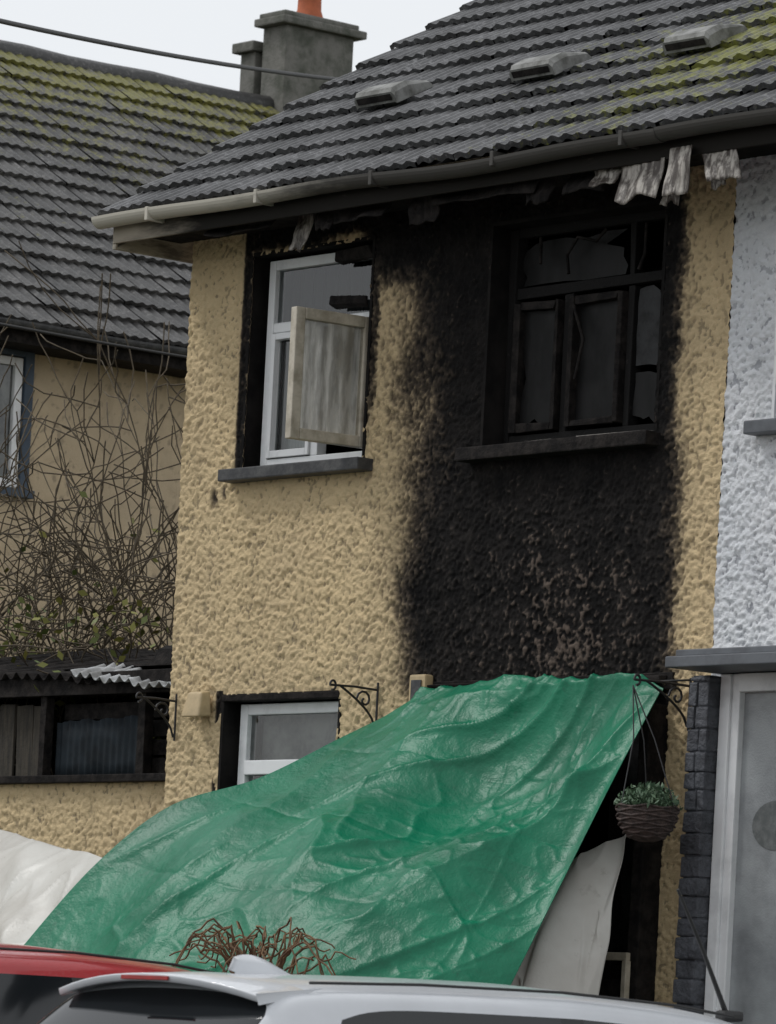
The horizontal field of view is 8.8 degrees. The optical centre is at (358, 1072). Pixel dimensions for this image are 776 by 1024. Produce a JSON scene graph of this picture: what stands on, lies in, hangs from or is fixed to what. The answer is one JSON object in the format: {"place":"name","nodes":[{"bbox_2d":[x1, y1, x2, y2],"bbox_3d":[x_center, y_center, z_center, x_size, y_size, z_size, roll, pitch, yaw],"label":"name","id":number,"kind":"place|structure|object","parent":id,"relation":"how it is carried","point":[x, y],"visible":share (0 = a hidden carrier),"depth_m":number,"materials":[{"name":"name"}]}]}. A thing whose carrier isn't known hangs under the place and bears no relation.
{"place":"outdoors","nodes":[
{"label":"outdoors","id":0,"kind":"place"},
{"bbox_2d":[0,354,22,477],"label":"window recess","id":1,"kind":"object","parent":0,"point":[5,392],"depth_m":37.37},
{"bbox_2d":[0,943,213,1023],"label":"parked car","id":2,"kind":"object","parent":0,"point":[33,979],"visible":0.55,"depth_m":21.20,"materials":[{"name":"red paint"}]},
{"bbox_2d":[0,0,472,90],"label":"sky","id":3,"kind":"structure","parent":0,"point":[205,29],"materials":[{"name":"white"}]},
{"bbox_2d":[37,889,742,1023],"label":"parked car","id":4,"kind":"object","parent":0,"point":[252,989],"visible":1,"depth_m":18.82,"materials":[{"name":"white paint"}]},
{"bbox_2d":[156,0,775,205],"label":"roof deck","id":5,"kind":"structure","parent":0,"point":[510,150],"depth_m":26.25,"materials":[{"name":"grey tile"}]},
{"bbox_2d":[97,0,775,215],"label":"tiled roof","id":6,"kind":"structure","parent":5,"relation":"on","point":[594,107],"depth_m":26.99,"materials":[{"name":"tile"}]},
{"bbox_2d":[91,128,666,228],"bbox_3d":[0.017,-4.621,26.274,0.120,0.089,4.539,3,0,-40],"label":"gutter","id":7,"kind":"object","parent":6,"relation":"attached to","point":[553,152],"visible":1,"depth_m":26.05,"materials":[{"name":"grey plastic"}]},
{"bbox_2d":[354,80,433,109],"bbox_3d":[0.190,-5.363,27.704,0.294,0.161,0.340,3,0,-40],"label":"roof vent","id":8,"kind":"object","parent":6,"relation":"on","point":[399,91],"visible":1,"depth_m":27.58,"materials":[{"name":"grey plastic"}]},
{"bbox_2d":[356,94,391,105],"bbox_3d":[0.083,-5.319,27.617,0.018,0.030,0.290,3,0,-40],"label":"roof vent slot","id":9,"kind":"object","parent":8,"relation":"attached to","point":[375,99],"visible":1,"depth_m":27.62,"materials":[{"name":"black plastic"}]},
{"bbox_2d":[509,52,591,81],"bbox_3d":[1.011,-5.320,26.724,0.294,0.161,0.340,3,0,-40],"label":"roof vent","id":10,"kind":"object","parent":6,"relation":"on","point":[557,63],"visible":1,"depth_m":26.60,"materials":[{"name":"grey plastic"}]},
{"bbox_2d":[511,66,549,77],"bbox_3d":[0.905,-5.277,26.636,0.018,0.030,0.290,3,0,-40],"label":"roof vent slot","id":11,"kind":"object","parent":10,"relation":"attached to","point":[529,72],"visible":1,"depth_m":26.64,"materials":[{"name":"black plastic"}]},
{"bbox_2d":[662,24,747,55],"bbox_3d":[1.769,-5.280,25.820,0.294,0.161,0.340,3,0,-40],"label":"roof vent","id":12,"kind":"object","parent":6,"relation":"on","point":[714,35],"visible":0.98,"depth_m":25.70,"materials":[{"name":"grey tile"}]},
{"bbox_2d":[664,38,705,50],"bbox_3d":[1.662,-5.237,25.732,0.018,0.030,0.290,3,0,-40],"label":"roof vent slot","id":13,"kind":"object","parent":12,"relation":"attached to","point":[684,44],"visible":1,"depth_m":25.73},
{"bbox_2d":[659,49,775,125],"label":"tiled roof","id":14,"kind":"structure","parent":5,"relation":"on","point":[756,79],"depth_m":24.43,"materials":[{"name":"tile"}]},
{"bbox_2d":[599,703,666,1000],"bbox_3d":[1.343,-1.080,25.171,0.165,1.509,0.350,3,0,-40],"label":"door","id":15,"kind":"structure","parent":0,"point":[644,908],"depth_m":25.04,"materials":[{"name":"black wood"}]},
{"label":"garden terrace","id":16,"kind":"structure","parent":0,"visible":0},
{"bbox_2d":[0,830,101,944],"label":"white plastic sheet","id":17,"kind":"object","parent":16,"relation":"on","point":[39,880],"visible":0.46,"depth_m":27.65,"materials":[{"name":"white plastic"}]},
{"bbox_2d":[0,782,164,857],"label":"yard wall","id":18,"kind":"structure","parent":16,"relation":"on","point":[102,820],"depth_m":29.46,"materials":[{"name":"beige paint"}]},
{"bbox_2d":[0,773,165,784],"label":"wall coping","id":19,"kind":"object","parent":18,"relation":"on","point":[96,778],"depth_m":29.34,"materials":[{"name":"grey concrete"}]},
{"bbox_2d":[0,645,172,775],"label":"lean to shed","id":20,"kind":"object","parent":16,"relation":"on","point":[117,738],"visible":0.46,"depth_m":29.73,"materials":[{"name":"brown wood"}]},
{"bbox_2d":[55,715,137,774],"bbox_3d":[-1.511,-1.886,29.519,0.018,0.389,0.851,3,0,-40],"label":"corrugated door","id":21,"kind":"structure","parent":20,"relation":"in","point":[108,745],"depth_m":29.55,"materials":[{"name":"metal"}]},
{"bbox_2d":[0,241,185,774],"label":"bare shrub tree","id":22,"kind":"object","parent":16,"relation":"on","point":[37,620],"visible":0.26,"depth_m":32.19,"materials":[{"name":"brown plant"}]},
{"bbox_2d":[0,354,185,656],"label":"side wall","id":23,"kind":"structure","parent":16,"relation":"on","point":[46,381],"depth_m":37.91,"materials":[{"name":"beige paint"}]},
{"bbox_2d":[0,348,34,499],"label":"window surround","id":24,"kind":"object","parent":23,"relation":"attached to","point":[28,361],"visible":0.71,"depth_m":37.41,"materials":[{"name":"grey paint"}]},
{"bbox_2d":[0,355,22,487],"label":"window frame","id":25,"kind":"object","parent":24,"relation":"in","point":[16,381],"visible":0.58,"depth_m":37.37,"materials":[{"name":"white plastic"}]},
{"bbox_2d":[0,18,337,358],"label":"overhead cable","id":26,"kind":"object","parent":23,"relation":"on","point":[121,46],"visible":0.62,"depth_m":33.05,"materials":[{"name":"black rubber"}]},
{"bbox_2d":[169,917,355,975],"bbox_3d":[-0.483,-0.385,24.342,0.735,0.724,1.209,3,0,-40],"label":"dead shrub","id":27,"kind":"object","parent":16,"relation":"on","point":[233,947],"visible":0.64,"depth_m":24.29,"materials":[{"name":"brown plant"}]},
{"bbox_2d":[258,700,338,777],"bbox_3d":[0.890,-1.230,28.537,2.930,2.550,1.460,3,0,-40],"label":"hall room","id":28,"kind":"object","parent":16,"relation":"on","point":[261,738],"depth_m":28.27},
{"bbox_2d":[24,673,689,984],"bbox_3d":[-0.162,-1.006,25.502,1.990,2.142,3.214,3,0,-40],"label":"green tarpaulin sheet","id":29,"kind":"object","parent":16,"relation":"on","point":[439,832],"visible":0.92,"depth_m":25.24,"materials":[{"name":"green plastic"}]},
{"bbox_2d":[511,834,625,994],"bbox_3d":[0.874,-0.698,24.614,0.832,0.990,0.528,3,0,1],"label":"white plastic sheet","id":30,"kind":"object","parent":16,"relation":"on","point":[567,950],"visible":0.56,"depth_m":24.59,"materials":[{"name":"white plastic"}]},
{"bbox_2d":[606,952,630,998],"bbox_3d":[1.271,-0.264,25.040,0.035,0.660,0.150,3,0,-40],"label":"frame","id":31,"kind":"object","parent":16,"relation":"on","point":[624,957],"visible":0.83,"depth_m":24.99,"materials":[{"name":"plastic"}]},
{"bbox_2d":[574,630,713,858],"bbox_3d":[2.559,-1.143,27.354,3.890,2.550,2.400,3,0,-40],"label":"burnt living room","id":32,"kind":"object","parent":16,"relation":"on","point":[596,835],"depth_m":27.88,"materials":[{"name":"black paint"}]},
{"bbox_2d":[657,689,668,938],"bbox_3d":[1.059,-0.956,25.844,0.311,2.060,1.715,3,0,-40],"label":"opening reveal","id":33,"kind":"object","parent":16,"relation":"on","point":[666,703],"visible":0.16,"depth_m":25.09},
{"bbox_2d":[602,691,665,979],"bbox_3d":[1.005,-0.940,25.799,0.100,1.990,1.669,3,0,-40],"label":"burnt door frame","id":34,"kind":"object","parent":33,"relation":"on","point":[612,969],"visible":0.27,"depth_m":25.41,"materials":[{"name":"black wood"}]},
{"bbox_2d":[626,731,639,784],"bbox_3d":[1.429,-1.623,25.314,0.001,0.367,0.243,3,0,-40],"label":"broken pane","id":35,"kind":"object","parent":34,"relation":"attached to","point":[632,773],"visible":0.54,"depth_m":25.37,"materials":[{"name":"glass"}]},
{"bbox_2d":[672,676,720,1014],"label":"stone pier","id":36,"kind":"structure","parent":16,"relation":"on","point":[698,825],"depth_m":24.73,"materials":[{"name":"grey stone"}]},
{"bbox_2d":[677,675,720,1005],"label":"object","id":37,"kind":"object","parent":36,"relation":"attached to","point":[697,918],"visible":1,"depth_m":24.74,"materials":[{"name":"grey paint"}]},
{"bbox_2d":[711,155,775,675],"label":"front wall","id":38,"kind":"structure","parent":16,"relation":"on","point":[744,610],"depth_m":24.73,"materials":[{"name":"white paint"}]},
{"bbox_2d":[665,645,775,673],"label":"porch canopy","id":39,"kind":"object","parent":38,"relation":"attached to","point":[749,659],"visible":1,"depth_m":24.34,"materials":[{"name":"grey concrete"}]},
{"bbox_2d":[743,418,775,435],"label":"window sill","id":40,"kind":"structure","parent":38,"relation":"attached to","point":[762,427],"depth_m":24.55,"materials":[{"name":"grey concrete"}]},
{"bbox_3d":[3.658,-2.113,22.816,0.320,4.600,3.700,3,0,-40],"label":"front wall end","id":41,"kind":"object","parent":16,"relation":"on","visible":0},
{"bbox_2d":[704,672,775,1017],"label":"porch door frame","id":42,"kind":"object","parent":41,"relation":"attached to","point":[735,688],"visible":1,"depth_m":24.68,"materials":[{"name":"white plastic"}]},
{"bbox_2d":[729,692,775,1023],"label":"porch glazing","id":43,"kind":"structure","parent":42,"relation":"in","point":[752,996],"depth_m":24.57,"materials":[{"name":"glass"}]},
{"bbox_2d":[752,801,775,849],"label":"etched oval","id":44,"kind":"object","parent":42,"relation":"attached to","point":[764,826],"visible":1,"depth_m":24.52,"materials":[{"name":"grey glass"}]},
{"bbox_2d":[771,329,775,417],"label":"window reveal","id":45,"kind":"object","parent":41,"relation":"attached to","point":[773,414],"depth_m":24.60,"materials":[{"name":"white paint"}]},
{"bbox_3d":[4.920,-2.022,27.336,7.970,4.650,9.000,3,0,-40],"label":"side and rear walls","id":46,"kind":"object","parent":16,"relation":"on","visible":0},
{"bbox_2d":[287,271,361,453],"bbox_3d":[1.066,-3.675,28.479,2.930,2.050,1.610,3,0,-40],"label":"front bedroom","id":47,"kind":"object","parent":46,"relation":"attached to","point":[331,449],"depth_m":28.50,"materials":[{"name":"black paint"}]},
{"bbox_2d":[412,151,518,168],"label":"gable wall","id":48,"kind":"structure","parent":46,"relation":"on","point":[459,161],"depth_m":29.11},
{"bbox_2d":[522,231,718,569],"bbox_3d":[2.337,-3.608,26.962,2.930,2.050,2.250,3,0,-40],"label":"burnt bedroom","id":49,"kind":"object","parent":46,"relation":"in","point":[571,235],"depth_m":27.33,"materials":[{"name":"black paint"}]},
{"bbox_2d":[581,203,736,496],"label":"fallen joists","id":50,"kind":"object","parent":49,"relation":"on","point":[653,260],"depth_m":26.61,"materials":[{"name":"black wood"}]},
{"bbox_3d":[0.251,-0.162,26.540,0.050,0.450,4.350,3,0,-40],"label":"front wall base","id":51,"kind":"object","parent":16,"relation":"on","visible":0},
{"bbox_2d":[163,165,736,1007],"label":"front wall","id":52,"kind":"structure","parent":51,"relation":"on","point":[417,549],"depth_m":26.50,"materials":[{"name":"beige paint"}]},
{"bbox_2d":[135,692,177,740],"bbox_3d":[-1.129,-1.981,28.039,0.292,0.260,0.013,3,0,-40],"label":"basket bracket","id":53,"kind":"object","parent":52,"relation":"attached to","point":[173,734],"visible":1,"depth_m":28.07,"materials":[{"name":"black metal"}]},
{"bbox_2d":[181,691,210,716],"bbox_3d":[-0.900,-2.034,27.902,0.088,0.147,0.174,3,0,-40],"label":"alarm bell box","id":54,"kind":"object","parent":52,"relation":"attached to","point":[197,704],"visible":1,"depth_m":27.86,"materials":[{"name":"beige plastic"}]},
{"bbox_2d":[217,690,341,789],"bbox_3d":[-0.347,-1.530,27.523,0.271,1.060,1.030,3,0,-40],"label":"window reveal","id":55,"kind":"object","parent":52,"relation":"in","point":[229,745],"depth_m":27.85,"materials":[{"name":"black paint"}]},
{"bbox_2d":[222,691,339,702],"bbox_3d":[-0.397,-2.041,27.459,0.090,0.035,1.010,3,0,-40],"label":"window head","id":56,"kind":"object","parent":55,"relation":"attached to","point":[296,696],"depth_m":27.43},
{"bbox_2d":[237,701,338,784],"bbox_3d":[-0.351,-1.515,27.487,0.082,0.990,0.940,3,0,-40],"label":"window frame","id":57,"kind":"object","parent":55,"relation":"attached to","point":[250,767],"visible":0.37,"depth_m":27.70,"materials":[{"name":"white plastic"}]},
{"bbox_2d":[261,714,337,776],"bbox_3d":[-0.266,-1.516,27.539,0.035,1.000,0.870,3,0,-40],"label":"smoked blind","id":58,"kind":"object","parent":55,"relation":"attached to","point":[285,737],"visible":0.27,"depth_m":27.66,"materials":[{"name":"grey fabric"}]},
{"bbox_2d":[218,457,372,483],"bbox_3d":[-0.305,-3.259,27.394,0.230,0.067,1.200,3,0,-40],"label":"window sill","id":59,"kind":"structure","parent":52,"relation":"attached to","point":[298,469],"depth_m":27.27,"materials":[{"name":"grey concrete"}]},
{"bbox_2d":[240,235,376,467],"bbox_3d":[-0.179,-3.880,27.468,0.271,1.210,1.062,3,0,-40],"label":"window reveal","id":60,"kind":"object","parent":52,"relation":"attached to","point":[254,382],"depth_m":27.80,"materials":[{"name":"black paint"}]},
{"bbox_2d":[279,342,309,458],"bbox_3d":[-0.287,-3.670,27.704,0.044,0.700,0.400,3,0,-40],"label":"net curtain","id":61,"kind":"object","parent":60,"relation":"hanging from","point":[284,443],"visible":0.06,"depth_m":27.84,"materials":[{"name":"grey fabric"}]},
{"bbox_2d":[260,253,371,465],"bbox_3d":[-0.178,-3.869,27.436,0.070,1.150,0.972,3,0,-40],"label":"window frame","id":62,"kind":"object","parent":60,"relation":"in","point":[278,271],"visible":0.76,"depth_m":27.75,"materials":[{"name":"white plastic"}]},
{"bbox_2d":[265,332,310,458],"bbox_3d":[-0.364,-3.707,27.607,0.042,0.685,0.368,3,0,-40],"label":"window fixed sash","id":63,"kind":"object","parent":62,"relation":"in","point":[271,452],"depth_m":27.71,"materials":[{"name":"white plastic"}]},
{"bbox_2d":[285,306,368,448],"bbox_3d":[-0.154,-3.703,26.925,0.500,0.700,0.055,3,0,-34],"label":"open casement","id":64,"kind":"object","parent":60,"relation":"attached to","point":[326,376],"visible":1,"depth_m":26.91,"materials":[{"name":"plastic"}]},
{"bbox_2d":[292,260,371,313],"bbox_3d":[-0.059,-4.284,27.530,0.047,0.450,0.920,3,0,-40],"label":"window pane","id":65,"kind":"object","parent":60,"relation":"hanging from","point":[315,288],"visible":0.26,"depth_m":27.64,"materials":[{"name":"grey glass"}]},
{"bbox_2d":[329,245,372,309],"bbox_3d":[-0.036,-4.274,27.167,0.080,0.326,0.372,3,0,-40],"label":"charred debris","id":66,"kind":"object","parent":60,"relation":"attached to","point":[352,255],"visible":1,"depth_m":27.15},
{"bbox_2d":[329,679,378,721],"bbox_3d":[-0.030,-1.944,26.690,0.342,0.260,0.013,3,0,-40],"label":"basket bracket","id":67,"kind":"object","parent":52,"relation":"attached to","point":[361,703],"visible":0.95,"depth_m":26.73,"materials":[{"name":"black metal"}]},
{"bbox_2d":[409,674,432,699],"bbox_3d":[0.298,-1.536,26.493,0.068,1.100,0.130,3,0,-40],"label":"meter box","id":68,"kind":"object","parent":52,"relation":"attached to","point":[417,682],"visible":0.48,"depth_m":26.46,"materials":[{"name":"beige plastic"}]},
{"bbox_2d":[410,680,421,699],"bbox_3d":[0.298,-2.002,26.473,0.006,0.110,0.080,3,0,-40],"label":"meter door","id":69,"kind":"structure","parent":68,"relation":"in","point":[415,684],"depth_m":26.48,"materials":[{"name":"grey plastic"}]},
{"bbox_2d":[153,155,703,243],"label":"soffit","id":70,"kind":"structure","parent":52,"relation":"on","point":[696,160],"depth_m":27.41,"materials":[{"name":"wood"}]},
{"bbox_2d":[112,238,193,263],"bbox_3d":[-1.066,-4.637,28.256,0.755,0.170,0.030,3,0,-40],"label":"soffit box end","id":71,"kind":"object","parent":70,"relation":"attached to","point":[157,248],"visible":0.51,"depth_m":28.21,"materials":[{"name":"beige wood"}]},
{"bbox_2d":[113,140,671,243],"bbox_3d":[0.086,-4.592,26.300,0.020,0.140,4.490,3,0,-40],"label":"fascia board","id":72,"kind":"object","parent":70,"relation":"attached to","point":[335,201],"visible":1,"depth_m":26.25,"materials":[{"name":"black wood"}]},
{"bbox_2d":[144,130,638,222],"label":"gutter brackets","id":73,"kind":"object","parent":72,"relation":"attached to","point":[256,200],"visible":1,"depth_m":26.13,"materials":[{"name":"grey plastic"}]},
{"bbox_2d":[204,145,741,251],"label":"melted soffit panel","id":74,"kind":"structure","parent":70,"relation":"attached to","point":[646,178],"depth_m":25.18,"materials":[{"name":"plastic"}]},
{"bbox_2d":[671,124,775,155],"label":"fascia board","id":75,"kind":"object","parent":70,"relation":"attached to","point":[741,138],"visible":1,"depth_m":24.26,"materials":[{"name":"black wood"}]},
{"bbox_2d":[654,107,775,140],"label":"gutter","id":76,"kind":"object","parent":75,"relation":"attached to","point":[708,125],"visible":1,"depth_m":24.19,"materials":[{"name":"grey plastic"}]},
{"bbox_2d":[427,672,676,690],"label":"burnt lintel","id":77,"kind":"structure","parent":52,"relation":"attached to","point":[662,676],"depth_m":25.45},
{"bbox_2d":[454,430,660,463],"bbox_3d":[1.052,-3.184,25.773,0.235,0.073,1.455,3,0,-40],"label":"burnt window sill","id":78,"kind":"structure","parent":52,"relation":"attached to","point":[569,445],"depth_m":25.65,"materials":[{"name":"black concrete"}]},
{"bbox_2d":[480,198,668,445],"bbox_3d":[1.192,-3.797,25.831,0.271,1.188,1.340,3,0,-40],"label":"burnt window reveal","id":79,"kind":"object","parent":52,"relation":"attached to","point":[493,405],"visible":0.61,"depth_m":26.26,"materials":[{"name":"black paint"}]},
{"bbox_2d":[520,309,554,422],"bbox_3d":[0.936,-3.646,26.135,0.001,0.599,0.273,3,0,-40],"label":"broken pane","id":80,"kind":"object","parent":79,"relation":"attached to","point":[538,353],"visible":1,"depth_m":26.15,"materials":[{"name":"black glass"}]},
{"bbox_2d":[523,229,627,286],"bbox_3d":[1.114,-4.187,25.971,0.001,0.238,0.806,3,0,-40],"label":"broken pane","id":81,"kind":"object","parent":79,"relation":"attached to","point":[601,258],"visible":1,"depth_m":25.97,"materials":[{"name":"black glass"}]},
{"bbox_2d":[503,209,664,443],"bbox_3d":[1.215,-3.796,25.850,0.085,1.160,1.310,3,0,-40],"label":"burnt window frame","id":82,"kind":"object","parent":79,"relation":"in","point":[633,281],"visible":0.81,"depth_m":25.89,"materials":[{"name":"black wood"}]},
{"bbox_2d":[508,290,628,433],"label":"burnt sashes","id":83,"kind":"object","parent":82,"relation":"attached to","point":[515,426],"visible":1,"depth_m":25.91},
{"bbox_2d":[533,430,653,440],"bbox_3d":[1.112,-3.226,25.712,0.106,0.020,1.126,3,0,-40],"label":"ash on sill","id":84,"kind":"object","parent":79,"relation":"on","point":[594,434],"visible":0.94,"depth_m":25.54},
{"bbox_2d":[539,222,648,378],"bbox_3d":[1.174,-3.926,25.791,0.058,0.768,0.847,3,0,-40],"label":"dangling debris","id":85,"kind":"object","parent":79,"relation":"hanging from","point":[598,238],"visible":1,"depth_m":25.81,"materials":[{"name":"black"}]},
{"bbox_2d":[575,300,617,419],"bbox_3d":[1.227,-3.636,25.788,0.001,0.608,0.338,3,0,-40],"label":"broken pane","id":86,"kind":"object","parent":79,"relation":"attached to","point":[594,389],"visible":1,"depth_m":25.80,"materials":[{"name":"black glass"}]},
{"bbox_2d":[632,371,656,421],"bbox_3d":[1.478,-3.408,25.490,0.001,0.275,0.275,3,0,-40],"label":"broken pane","id":87,"kind":"object","parent":79,"relation":"attached to","point":[644,399],"visible":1,"depth_m":25.53,"materials":[{"name":"black glass"}]},
{"bbox_2d":[636,285,660,365],"bbox_3d":[1.499,-3.772,25.488,0.001,0.410,0.277,3,0,-40],"label":"broken pane","id":88,"kind":"object","parent":79,"relation":"attached to","point":[649,302],"visible":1,"depth_m":25.53,"materials":[{"name":"black glass"}]},
{"bbox_2d":[633,673,691,730],"bbox_3d":[1.489,-1.825,24.835,0.392,0.260,0.013,3,0,-40],"label":"basket bracket","id":89,"kind":"object","parent":52,"relation":"attached to","point":[648,681],"visible":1,"depth_m":24.87,"materials":[{"name":"black metal"}]},
{"bbox_2d":[614,685,682,841],"bbox_3d":[1.420,-1.504,24.576,0.341,0.772,0.350,3,0,-40],"label":"hanging basket","id":90,"kind":"object","parent":89,"relation":"hanging from","point":[647,814],"visible":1,"depth_m":24.49,"materials":[{"name":"wicker"}]},
{"bbox_2d":[737,143,775,159],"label":"soffit","id":91,"kind":"structure","parent":52,"relation":"attached to","point":[757,151],"depth_m":24.62,"materials":[{"name":"black paint"}]},
{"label":"rear walls","id":92,"kind":"object","parent":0,"visible":0},
{"bbox_2d":[0,60,266,347],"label":"roof deck","id":93,"kind":"structure","parent":92,"relation":"on","point":[135,256],"depth_m":39.63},
{"bbox_2d":[0,327,186,378],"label":"soffit fascia","id":94,"kind":"structure","parent":93,"relation":"attached to","point":[28,341],"depth_m":37.45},
{"bbox_2d":[0,317,187,355],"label":"gutter","id":95,"kind":"object","parent":94,"relation":"attached to","point":[111,339],"visible":0.19,"depth_m":37.20,"materials":[{"name":"black plastic"}]},
{"bbox_2d":[0,40,274,112],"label":"ridge tiles","id":96,"kind":"object","parent":93,"relation":"on","point":[133,74],"visible":0.48,"depth_m":42.77,"materials":[{"name":"concrete"}]},
{"bbox_2d":[0,50,279,346],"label":"tiled roof","id":97,"kind":"structure","parent":93,"relation":"on","point":[22,112],"depth_m":39.94,"materials":[{"name":"tile"}]},
{"bbox_2d":[239,52,262,94],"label":"stack","id":98,"kind":"object","parent":93,"relation":"on","point":[250,81],"visible":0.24,"depth_m":44.02,"materials":[{"name":"concrete"}]},
{"bbox_2d":[232,40,262,55],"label":"stack cap","id":99,"kind":"object","parent":98,"relation":"on","point":[246,47],"visible":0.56,"depth_m":43.98,"materials":[{"name":"grey concrete"}]},
{"bbox_2d":[261,24,353,112],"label":"chimney stack","id":100,"kind":"object","parent":93,"relation":"on","point":[290,48],"visible":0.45,"depth_m":43.80,"materials":[{"name":"grey concrete"}]},
{"bbox_2d":[254,9,366,41],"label":"chimney cap","id":101,"kind":"object","parent":100,"relation":"on","point":[299,19],"visible":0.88,"depth_m":43.81,"materials":[{"name":"grey concrete"}]},
{"bbox_2d":[297,0,322,17],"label":"chimney pot","id":102,"kind":"object","parent":101,"relation":"on","point":[311,7],"visible":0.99,"depth_m":43.92,"materials":[{"name":"orange ceramic"}]}
]}

